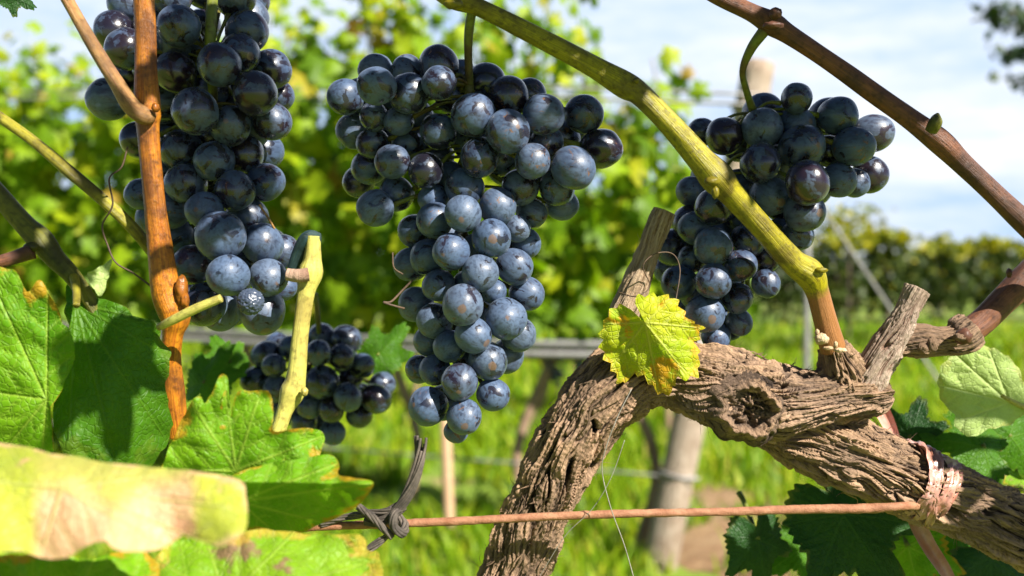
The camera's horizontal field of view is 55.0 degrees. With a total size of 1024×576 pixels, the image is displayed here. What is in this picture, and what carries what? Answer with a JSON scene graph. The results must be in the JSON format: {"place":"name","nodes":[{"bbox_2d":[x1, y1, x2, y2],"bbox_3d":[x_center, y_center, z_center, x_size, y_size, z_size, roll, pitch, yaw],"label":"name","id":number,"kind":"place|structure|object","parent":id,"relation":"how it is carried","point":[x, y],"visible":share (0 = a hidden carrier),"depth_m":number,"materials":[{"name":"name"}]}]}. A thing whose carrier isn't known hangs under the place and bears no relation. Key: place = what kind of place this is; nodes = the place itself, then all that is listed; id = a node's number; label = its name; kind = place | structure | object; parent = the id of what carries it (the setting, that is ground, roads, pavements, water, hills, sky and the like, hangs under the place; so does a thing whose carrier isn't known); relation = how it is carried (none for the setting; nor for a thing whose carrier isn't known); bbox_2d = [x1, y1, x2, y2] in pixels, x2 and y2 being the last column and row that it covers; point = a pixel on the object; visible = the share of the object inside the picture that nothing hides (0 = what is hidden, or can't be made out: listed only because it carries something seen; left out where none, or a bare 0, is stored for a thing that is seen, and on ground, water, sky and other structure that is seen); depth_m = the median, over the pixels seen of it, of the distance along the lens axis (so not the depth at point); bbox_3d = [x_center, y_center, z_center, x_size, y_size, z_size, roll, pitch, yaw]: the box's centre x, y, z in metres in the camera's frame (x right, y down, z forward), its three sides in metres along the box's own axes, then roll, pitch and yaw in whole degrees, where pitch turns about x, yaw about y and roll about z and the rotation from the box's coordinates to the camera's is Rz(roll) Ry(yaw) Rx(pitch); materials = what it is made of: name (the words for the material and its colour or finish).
{"place":"outdoors","nodes":[
{"label":"outdoors","id":0,"kind":"place"},
{"bbox_2d":[0,182,97,312],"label":"vine cane","id":1,"kind":"object","parent":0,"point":[41,243],"visible":1,"depth_m":0.34,"materials":[{"name":"plant"}]},
{"bbox_2d":[0,267,74,453],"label":"vine leaf","id":2,"kind":"object","parent":1,"relation":"attached to","point":[37,353],"visible":0.96,"depth_m":0.32,"materials":[{"name":"green plant"}]},
{"bbox_2d":[87,259,111,295],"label":"vine leaf","id":3,"kind":"object","parent":1,"relation":"attached to","point":[98,277],"visible":1,"depth_m":0.33,"materials":[{"name":"green plant"}]},
{"bbox_2d":[53,273,172,466],"bbox_3d":[-0.137,0.029,0.335,0.036,0.069,0.024,0,1,-5],"label":"vine leaf","id":4,"kind":"object","parent":1,"relation":"hanging from","point":[110,404],"visible":0.97,"depth_m":0.33,"materials":[{"name":"green plant"}]},
{"bbox_2d":[0,111,147,255],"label":"vine cane","id":5,"kind":"object","parent":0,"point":[118,213],"visible":0.99,"depth_m":0.35,"materials":[{"name":"yellow plant"}]},
{"bbox_2d":[61,0,222,439],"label":"vine cane","id":6,"kind":"object","parent":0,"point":[141,108],"visible":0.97,"depth_m":0.34,"materials":[{"name":"brown plant"}]},
{"bbox_2d":[101,147,149,285],"bbox_3d":[-0.136,-0.025,0.346,0.017,0.049,0.002,0,1,0],"label":"tendril","id":7,"kind":"object","parent":6,"relation":"attached to","point":[104,219],"visible":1,"depth_m":0.35},
{"bbox_2d":[161,374,324,476],"bbox_3d":[-0.084,0.045,0.304,0.050,0.038,0.009,0,1,0],"label":"vine leaf","id":8,"kind":"object","parent":6,"relation":"attached to","point":[213,435],"visible":0.92,"depth_m":0.30,"materials":[{"name":"green plant"}]},
{"bbox_2d":[84,0,296,335],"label":"grape cluster","id":9,"kind":"object","parent":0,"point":[227,102],"visible":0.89,"depth_m":0.37,"materials":[{"name":"blue food"}]},
{"bbox_2d":[0,0,36,17],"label":"vine leaf","id":10,"kind":"object","parent":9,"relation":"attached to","point":[13,6],"visible":1,"depth_m":0.36,"materials":[{"name":"green plant"}]},
{"bbox_2d":[259,204,274,228],"bbox_3d":[-0.092,-0.027,0.371,0.006,0.009,0.003,0,1,0],"label":"tendril","id":11,"kind":"object","parent":9,"relation":"on","point":[267,216],"visible":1,"depth_m":0.37,"materials":[{"name":"brown plant"}]},
{"bbox_2d":[272,230,322,431],"bbox_3d":[-0.079,0.020,0.356,0.020,0.082,0.016,0,1,0],"label":"vine cane","id":12,"kind":"object","parent":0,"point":[304,270],"visible":0.9,"depth_m":0.35,"materials":[{"name":"plant"}]},
{"bbox_2d":[240,293,395,445],"bbox_3d":[-0.102,0.042,0.515,0.081,0.079,0.061,0,1,0],"label":"grape cluster","id":13,"kind":"object","parent":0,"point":[329,399],"visible":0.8,"depth_m":0.50,"materials":[{"name":"blue food"}]},
{"bbox_2d":[185,340,246,402],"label":"vine leaf","id":14,"kind":"object","parent":13,"relation":"attached to","point":[204,374],"visible":0.85,"depth_m":0.50,"materials":[{"name":"green plant"}]},
{"bbox_2d":[203,335,250,369],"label":"vine leaf","id":15,"kind":"object","parent":13,"relation":"attached to","point":[239,359],"visible":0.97,"depth_m":0.52,"materials":[{"name":"green plant"}]},
{"bbox_2d":[357,322,414,375],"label":"vine leaf","id":16,"kind":"object","parent":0,"point":[387,352],"visible":0.94,"depth_m":0.52,"materials":[{"name":"green plant"}]},
{"bbox_2d":[0,0,1023,265],"label":"sky","id":17,"kind":"structure","parent":0,"point":[930,55],"materials":[{"name":"white"}]},
{"bbox_2d":[0,274,1023,575],"bbox_3d":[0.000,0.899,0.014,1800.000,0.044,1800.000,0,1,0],"label":"ground","id":18,"kind":"structure","parent":0,"point":[429,480],"depth_m":4.25,"materials":[{"name":"plant"}]},
{"bbox_2d":[0,20,102,322],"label":"grapevine","id":19,"kind":"object","parent":18,"relation":"on","point":[41,184],"visible":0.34,"depth_m":4.28,"materials":[{"name":"green plant"}]},
{"bbox_2d":[0,21,194,334],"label":"grapevine","id":20,"kind":"object","parent":18,"relation":"on","point":[96,146],"visible":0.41,"depth_m":4.16,"materials":[{"name":"green plant"}]},
{"bbox_2d":[64,214,140,293],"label":"grapevine","id":21,"kind":"object","parent":18,"relation":"on","point":[105,242],"depth_m":7.39,"materials":[{"name":"green plant"}]},
{"bbox_2d":[106,0,414,367],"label":"grapevine","id":22,"kind":"object","parent":18,"relation":"on","point":[280,213],"visible":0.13,"depth_m":3.64,"materials":[{"name":"green plant"}]},
{"bbox_2d":[183,342,194,377],"bbox_3d":[-1.287,0.321,4.006,0.085,0.198,0.071,0,1,13],"label":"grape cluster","id":23,"kind":"object","parent":22,"relation":"hanging from","point":[186,364],"visible":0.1,"depth_m":3.99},
{"bbox_2d":[287,203,343,363],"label":"grapevine","id":24,"kind":"object","parent":18,"relation":"on","point":[295,237],"visible":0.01,"depth_m":6.59,"materials":[{"name":"green plant"}]},
{"bbox_2d":[354,237,418,391],"bbox_3d":[-0.619,-0.065,6.240,1.402,1.782,0.611,0,1,14],"label":"grapevine","id":25,"kind":"object","parent":18,"relation":"on","point":[415,386],"depth_m":6.26,"materials":[{"name":"green plant"}]},
{"bbox_2d":[275,0,557,516],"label":"grapevine","id":26,"kind":"object","parent":18,"relation":"on","point":[374,271],"visible":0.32,"depth_m":3.46,"materials":[{"name":"green plant"}]},
{"bbox_2d":[439,421,454,527],"bbox_3d":[-0.204,0.532,3.050,0.054,0.418,0.038,0,1,0],"label":"vine stake","id":27,"kind":"object","parent":18,"relation":"on","point":[447,476],"visible":0.59,"depth_m":3.04,"materials":[{"name":"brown wood"}]},
{"bbox_2d":[381,0,676,483],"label":"grapevine","id":28,"kind":"object","parent":18,"relation":"on","point":[498,50],"visible":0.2,"depth_m":3.16,"materials":[{"name":"green plant"}]},
{"bbox_2d":[545,347,568,387],"bbox_3d":[0.150,0.232,3.248,0.085,0.194,0.082,0,1,0],"label":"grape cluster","id":29,"kind":"object","parent":28,"relation":"hanging from","point":[558,373],"visible":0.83,"depth_m":3.23,"materials":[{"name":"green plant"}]},
{"bbox_2d":[570,347,584,369],"bbox_3d":[0.234,0.237,3.201,0.080,0.190,0.090,-1,1,-31],"label":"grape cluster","id":30,"kind":"object","parent":28,"relation":"hanging from","point":[577,363],"visible":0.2,"depth_m":3.19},
{"bbox_2d":[532,173,601,424],"bbox_3d":[0.049,-0.017,5.891,1.392,1.707,0.607,0,1,21],"label":"grapevine","id":31,"kind":"object","parent":18,"relation":"on","point":[542,401],"visible":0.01,"depth_m":5.85,"materials":[{"name":"green plant"}]},
{"bbox_2d":[484,45,711,558],"bbox_3d":[0.268,0.065,3.168,0.751,1.623,0.748,0,1,0],"label":"grapevine","id":32,"kind":"object","parent":18,"relation":"on","point":[665,181],"visible":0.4,"depth_m":3.03,"materials":[{"name":"green plant"}]},
{"bbox_2d":[561,165,762,434],"bbox_3d":[0.840,0.070,5.535,1.223,1.532,0.639,0,1,12],"label":"grapevine","id":33,"kind":"object","parent":18,"relation":"on","point":[753,310],"visible":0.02,"depth_m":5.44,"materials":[{"name":"green plant"}]},
{"bbox_2d":[642,58,774,572],"bbox_3d":[0.596,0.109,3.001,0.414,1.611,0.106,0,1,-5],"label":"end post","id":34,"kind":"object","parent":18,"relation":"on","point":[681,457],"visible":0.32,"depth_m":2.96,"materials":[{"name":"grey wood"}]},
{"bbox_2d":[52,422,698,480],"bbox_3d":[-2.730,0.596,4.771,7.535,0.138,0.120,0,1,29],"label":"trellis wire","id":35,"kind":"object","parent":34,"relation":"attached to","point":[599,470],"visible":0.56,"depth_m":3.26,"materials":[{"name":"metal"}]},
{"bbox_2d":[63,323,702,357],"bbox_3d":[-2.799,0.168,4.565,7.602,0.064,0.311,0,1,26],"label":"trellis wire","id":36,"kind":"object","parent":34,"relation":"attached to","point":[564,354],"visible":0.12,"depth_m":3.02,"materials":[{"name":"grey metal"}]},
{"bbox_2d":[3,86,772,109],"bbox_3d":[-2.740,-0.887,4.522,7.727,0.666,0.371,0,1,26],"label":"trellis wire","id":37,"kind":"object","parent":34,"relation":"attached to","point":[732,104],"visible":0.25,"depth_m":2.98,"materials":[{"name":"grey metal"}]},
{"bbox_2d":[826,212,937,379],"bbox_3d":[1.209,0.144,3.001,0.966,1.426,0.010,0,1,1],"label":"anchor wire","id":38,"kind":"object","parent":34,"relation":"attached to","point":[871,280],"visible":0.28,"depth_m":3.00,"materials":[{"name":"metal"}]},
{"bbox_2d":[437,0,1023,575],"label":"grapevine","id":39,"kind":"object","parent":18,"relation":"on","point":[819,426],"visible":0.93,"depth_m":0.37,"materials":[{"name":"brown plant"}]},
{"bbox_2d":[0,443,247,558],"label":"vine leaf","id":40,"kind":"object","parent":39,"relation":"attached to","point":[55,506],"visible":1,"depth_m":0.23,"materials":[{"name":"yellow plant"}]},
{"bbox_2d":[154,529,382,575],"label":"vine leaf","id":41,"kind":"object","parent":39,"relation":"attached to","point":[262,552],"visible":0.93,"depth_m":0.28,"materials":[{"name":"green plant"}]},
{"bbox_2d":[0,551,158,575],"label":"vine leaf","id":42,"kind":"object","parent":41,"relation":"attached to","point":[141,563],"visible":0.95,"depth_m":0.27,"materials":[{"name":"plant"}]},
{"bbox_2d":[232,454,373,532],"bbox_3d":[-0.063,0.064,0.297,0.047,0.027,0.022,0,1,5],"label":"vine leaf","id":43,"kind":"object","parent":39,"relation":"attached to","point":[302,494],"visible":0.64,"depth_m":0.29,"materials":[{"name":"green plant"}]},
{"bbox_2d":[326,13,622,443],"bbox_3d":[-0.014,-0.023,0.385,0.115,0.164,0.073,0,1,0],"label":"grape cluster","id":44,"kind":"object","parent":39,"relation":"hanging from","point":[391,128],"visible":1,"depth_m":0.37,"materials":[{"name":"blue food"}]},
{"bbox_2d":[392,252,402,274],"bbox_3d":[-0.043,-0.009,0.371,0.004,0.008,0.003,0,1,0],"label":"tendril","id":45,"kind":"object","parent":44,"relation":"attached to","point":[395,269],"visible":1,"depth_m":0.37},
{"bbox_2d":[382,279,413,308],"bbox_3d":[-0.043,0.002,0.368,0.011,0.012,0.004,0,1,0],"label":"tendril","id":46,"kind":"object","parent":44,"relation":"attached to","point":[397,295],"visible":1,"depth_m":0.37},
{"bbox_2d":[540,440,624,575],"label":"thread","id":47,"kind":"object","parent":39,"relation":"hanging from","point":[589,511],"visible":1,"depth_m":0.36},
{"bbox_2d":[306,502,920,531],"bbox_3d":[0.090,0.093,0.385,0.366,0.024,0.058,0,1,-15],"label":"rusty wire","id":48,"kind":"object","parent":39,"relation":"attached to","point":[859,508],"visible":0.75,"depth_m":0.36,"materials":[{"name":"brown metal"}]},
{"bbox_2d":[320,435,427,550],"bbox_3d":[-0.051,0.075,0.357,0.040,0.043,0.017,0,1,0],"label":"twine tie","id":49,"kind":"object","parent":48,"relation":"attached to","point":[392,516],"visible":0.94,"depth_m":0.35,"materials":[{"name":"grey fabric"}]},
{"bbox_2d":[772,524,806,575],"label":"vine leaf","id":50,"kind":"object","parent":48,"relation":"hanging from","point":[795,560],"visible":0.17,"depth_m":0.46,"materials":[{"name":"green plant"}]},
{"bbox_2d":[935,536,969,575],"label":"vine leaf","id":51,"kind":"object","parent":48,"relation":"hanging from","point":[950,545],"visible":0.19,"depth_m":0.48,"materials":[{"name":"green plant"}]},
{"bbox_2d":[1003,468,1023,491],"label":"vine leaf","id":52,"kind":"object","parent":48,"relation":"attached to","point":[1013,479],"visible":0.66,"depth_m":0.47,"materials":[{"name":"green plant"}]},
{"bbox_2d":[617,252,680,298],"bbox_3d":[0.051,-0.005,0.367,0.023,0.018,0.010,0,1,0],"label":"tendril","id":53,"kind":"object","parent":39,"relation":"attached to","point":[648,279],"visible":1,"depth_m":0.37},
{"bbox_2d":[598,292,704,395],"bbox_3d":[0.051,0.021,0.362,0.037,0.038,0.017,0,1,26],"label":"vine leaf","id":54,"kind":"object","parent":39,"relation":"attached to","point":[657,347],"visible":1,"depth_m":0.36,"materials":[{"name":"plant"}]},
{"bbox_2d":[601,389,633,575],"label":"thread","id":55,"kind":"object","parent":54,"relation":"hanging from","point":[604,483],"visible":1,"depth_m":0.36},
{"bbox_2d":[654,29,894,344],"bbox_3d":[0.107,-0.036,0.397,0.096,0.122,0.074,0,1,0],"label":"grape cluster","id":56,"kind":"object","parent":39,"relation":"hanging from","point":[787,148],"visible":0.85,"depth_m":0.38,"materials":[{"name":"blue food"}]},
{"bbox_2d":[707,0,1023,238],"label":"vine cane","id":57,"kind":"object","parent":39,"relation":"attached to","point":[931,134],"visible":1,"depth_m":0.36,"materials":[{"name":"brown plant"}]},
{"bbox_2d":[877,410,962,575],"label":"tie tape","id":58,"kind":"object","parent":39,"relation":"attached to","point":[931,507],"visible":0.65,"depth_m":0.38,"materials":[{"name":"plastic"}]},
{"bbox_2d":[678,483,847,575],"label":"bare soil","id":59,"kind":"structure","parent":18,"relation":"on","point":[702,544],"depth_m":3.23,"materials":[{"name":"beige soil"}]},
{"bbox_2d":[749,245,826,324],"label":"grapevine","id":60,"kind":"object","parent":18,"relation":"on","point":[788,293],"visible":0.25,"depth_m":16.89,"materials":[{"name":"green plant"}]},
{"bbox_2d":[744,266,833,298],"bbox_3d":[9.501,-0.461,33.944,3.616,2.249,2.350,0,1,0],"label":"tree","id":61,"kind":"object","parent":18,"relation":"on","point":[753,292],"visible":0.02,"depth_m":33.85,"materials":[{"name":"green plant"}]},
{"bbox_2d":[803,246,810,368],"bbox_3d":[1.950,0.201,6.505,0.044,1.300,0.044,0,1,22],"label":"metal post","id":62,"kind":"object","parent":18,"relation":"on","point":[806,334],"visible":0.26,"depth_m":6.49,"materials":[{"name":"grey metal"}]},
{"bbox_2d":[812,232,880,320],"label":"grapevine","id":63,"kind":"object","parent":18,"relation":"on","point":[834,246],"visible":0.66,"depth_m":17.13,"materials":[{"name":"green plant"}]},
{"bbox_2d":[846,244,850,338],"bbox_3d":[4.108,0.117,12.005,0.044,1.300,0.044,0,1,-22],"label":"metal post","id":64,"kind":"object","parent":18,"relation":"on","point":[848,292],"visible":0.67,"depth_m":11.99,"materials":[{"name":"grey metal"}]},
{"bbox_2d":[812,197,910,314],"bbox_3d":[7.263,-0.640,21.069,2.002,2.704,1.892,1,1,44],"label":"tree","id":65,"kind":"object","parent":18,"relation":"on","point":[827,229],"visible":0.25,"depth_m":20.86,"materials":[{"name":"green plant"}]},
{"bbox_2d":[857,226,925,321],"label":"grapevine","id":66,"kind":"object","parent":18,"relation":"on","point":[896,239],"visible":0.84,"depth_m":17.43,"materials":[{"name":"green plant"}]},
{"bbox_2d":[906,237,979,322],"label":"grapevine","id":67,"kind":"object","parent":18,"relation":"on","point":[945,254],"visible":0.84,"depth_m":17.74,"materials":[{"name":"green plant"}]},
{"bbox_2d":[893,231,1002,297],"bbox_3d":[14.420,-0.620,33.029,4.229,2.576,2.893,0,1,0],"label":"tree","id":68,"kind":"object","parent":18,"relation":"on","point":[944,236],"visible":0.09,"depth_m":32.74,"materials":[{"name":"green plant"}]},
{"bbox_2d":[953,233,1020,314],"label":"grapevine","id":69,"kind":"object","parent":18,"relation":"on","point":[991,247],"visible":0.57,"depth_m":18.03,"materials":[{"name":"green plant"}]},
{"bbox_2d":[967,0,1023,94],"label":"tree","id":70,"kind":"object","parent":18,"relation":"on","point":[996,19],"visible":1,"depth_m":8.21,"materials":[{"name":"green plant"}]},
{"bbox_2d":[985,239,1023,280],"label":"tree","id":71,"kind":"object","parent":18,"relation":"on","point":[1011,259],"visible":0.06,"depth_m":59.28,"materials":[{"name":"green plant"}]},
{"bbox_2d":[1000,245,1023,308],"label":"grapevine","id":72,"kind":"object","parent":18,"relation":"on","point":[1020,253],"visible":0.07,"depth_m":18.57,"materials":[{"name":"green plant"}]},
{"bbox_2d":[723,491,792,575],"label":"vine leaf","id":73,"kind":"object","parent":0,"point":[759,547],"visible":0.98,"depth_m":0.45,"materials":[{"name":"green plant"}]},
{"bbox_2d":[782,483,913,575],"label":"vine leaf","id":74,"kind":"object","parent":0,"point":[850,544],"visible":0.62,"depth_m":0.43,"materials":[{"name":"green plant"}]},
{"bbox_2d":[890,395,949,441],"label":"vine leaf","id":75,"kind":"object","parent":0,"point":[914,421],"visible":0.58,"depth_m":0.45,"materials":[{"name":"green plant"}]},
{"bbox_2d":[893,529,965,575],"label":"vine leaf","id":76,"kind":"object","parent":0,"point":[911,556],"visible":0.43,"depth_m":0.46,"materials":[{"name":"green plant"}]},
{"bbox_2d":[919,411,1010,481],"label":"vine leaf","id":77,"kind":"object","parent":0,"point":[978,453],"visible":0.81,"depth_m":0.44,"materials":[{"name":"green plant"}]},
{"bbox_2d":[937,345,1023,436],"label":"vine leaf","id":78,"kind":"object","parent":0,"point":[981,390],"visible":1,"depth_m":0.42,"materials":[{"name":"plant"}]},
{"bbox_2d":[950,546,1023,575],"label":"vine leaf","id":79,"kind":"object","parent":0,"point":[971,561],"visible":0.38,"depth_m":0.46,"materials":[{"name":"green plant"}]},
{"bbox_2d":[992,415,1023,483],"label":"vine leaf","id":80,"kind":"object","parent":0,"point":[1011,454],"visible":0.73,"depth_m":0.46,"materials":[{"name":"green plant"}]}
]}

